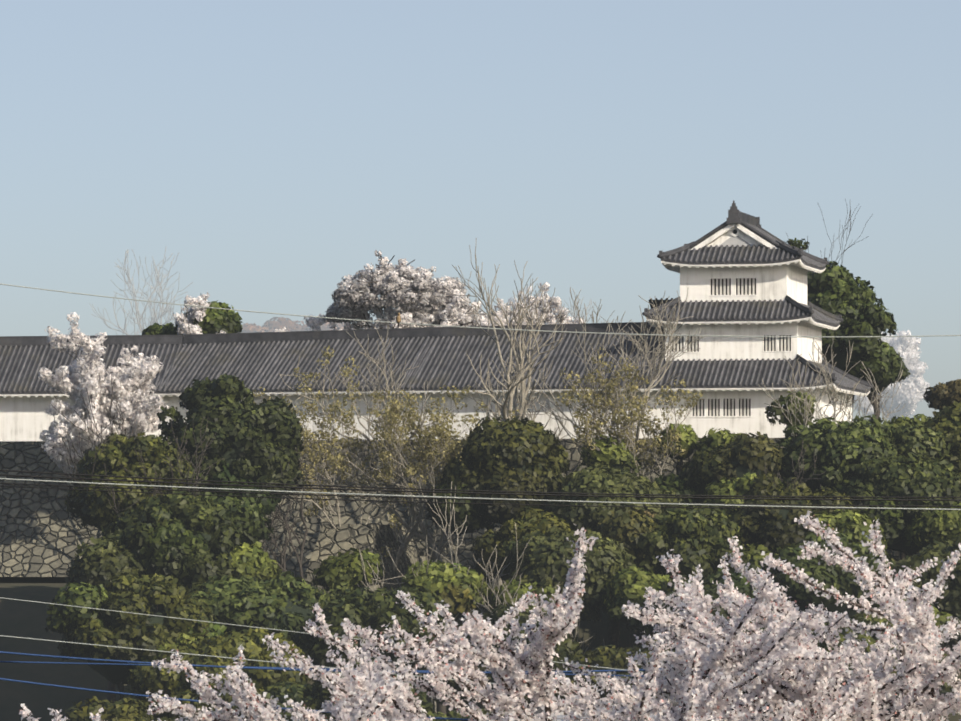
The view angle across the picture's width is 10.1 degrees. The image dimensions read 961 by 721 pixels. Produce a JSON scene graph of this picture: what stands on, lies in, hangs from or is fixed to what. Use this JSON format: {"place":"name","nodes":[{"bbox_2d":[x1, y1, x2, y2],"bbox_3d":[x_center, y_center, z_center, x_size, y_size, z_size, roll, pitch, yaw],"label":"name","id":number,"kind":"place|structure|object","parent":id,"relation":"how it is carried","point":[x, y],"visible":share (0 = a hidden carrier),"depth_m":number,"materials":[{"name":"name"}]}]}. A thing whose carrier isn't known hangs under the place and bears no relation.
{"place":"outdoors","nodes":[
{"label":"outdoors","id":0,"kind":"place"},
{"bbox_2d":[240,314,346,332],"bbox_3d":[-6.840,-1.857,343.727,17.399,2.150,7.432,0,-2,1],"label":"cherry tree","id":1,"kind":"object","parent":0,"point":[271,324],"depth_m":343.82,"materials":[{"name":"white plant"}]},
{"bbox_2d":[0,577,960,720],"bbox_3d":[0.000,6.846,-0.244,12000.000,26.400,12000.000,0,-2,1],"label":"terrain","id":2,"kind":"structure","parent":0,"point":[24,619],"depth_m":289.68,"materials":[{"name":"grey"}]},
{"bbox_2d":[0,438,918,593],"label":"stone wall","id":3,"kind":"structure","parent":2,"relation":"on","point":[39,537],"depth_m":301.83,"materials":[{"name":"grey stone"}]},
{"bbox_2d":[0,201,873,440],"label":"castle turret","id":4,"kind":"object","parent":3,"relation":"on","point":[742,273],"depth_m":304.25,"materials":[{"name":"white paint"}]},
{"bbox_2d":[253,346,702,556],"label":"budding tree foliage","id":5,"kind":"object","parent":2,"relation":"on","point":[435,428],"depth_m":290.54,"materials":[{"name":"green plant"}]},
{"bbox_2d":[0,283,960,720],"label":"power lines","id":6,"kind":"object","parent":2,"relation":"on","point":[718,505],"visible":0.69,"depth_m":119.86,"materials":[{"name":"black metal"}]},
{"bbox_2d":[396,313,400,326],"bbox_3d":[-0.900,-0.444,60.040,0.059,0.162,0.057,0,-2,1],"label":"bird on wire","id":7,"kind":"object","parent":6,"relation":"on","point":[398,319],"visible":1,"depth_m":60.03,"materials":[{"name":"grey"}]},
{"bbox_2d":[38,250,929,473],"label":"cherry blossom trees","id":8,"kind":"object","parent":2,"relation":"on","point":[354,300],"depth_m":325.59,"materials":[{"name":"white plant"}]},
{"bbox_2d":[19,511,960,720],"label":"cherry blossoms","id":9,"kind":"object","parent":2,"relation":"on","point":[792,650],"depth_m":65.95,"materials":[{"name":"plant"}]},
{"bbox_2d":[47,199,950,716],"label":"tree trunks","id":10,"kind":"object","parent":2,"relation":"on","point":[613,639],"depth_m":284.46,"materials":[{"name":"brown plant"}]},
{"bbox_2d":[44,238,960,720],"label":"evergreen trees","id":11,"kind":"object","parent":2,"relation":"on","point":[898,462],"depth_m":278.98,"materials":[{"name":"green plant"}]},
{"bbox_2d":[57,272,960,718],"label":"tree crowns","id":12,"kind":"object","parent":2,"relation":"on","point":[117,674],"depth_m":277.44,"materials":[{"name":"green plant"}]},
{"bbox_2d":[91,250,929,421],"bbox_3d":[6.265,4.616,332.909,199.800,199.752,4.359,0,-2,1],"label":"trees","id":13,"kind":"object","parent":2,"relation":"on","point":[582,323],"depth_m":332.63,"materials":[{"name":"grey plant"}]},
{"bbox_2d":[64,379,960,622],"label":"evergreen tree","id":14,"kind":"object","parent":2,"relation":"on","point":[553,552],"depth_m":275.84,"materials":[{"name":"green plant"}]},
{"bbox_2d":[89,238,959,715],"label":"bare trees","id":15,"kind":"object","parent":2,"relation":"on","point":[513,386],"depth_m":292.15,"materials":[{"name":"beige plant"}]},
{"bbox_2d":[124,390,960,681],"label":"shrubs","id":16,"kind":"object","parent":2,"relation":"on","point":[623,587],"depth_m":278.53,"materials":[{"name":"green plant"}]},
{"bbox_2d":[509,698,761,720],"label":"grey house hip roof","id":17,"kind":"structure","parent":2,"relation":"on","point":[561,717],"depth_m":92.06,"materials":[{"name":"tile"}]},
{"bbox_2d":[0,0,960,423],"label":"sky","id":18,"kind":"structure","parent":0,"point":[273,146],"materials":[{"name":"blue"}]}
]}

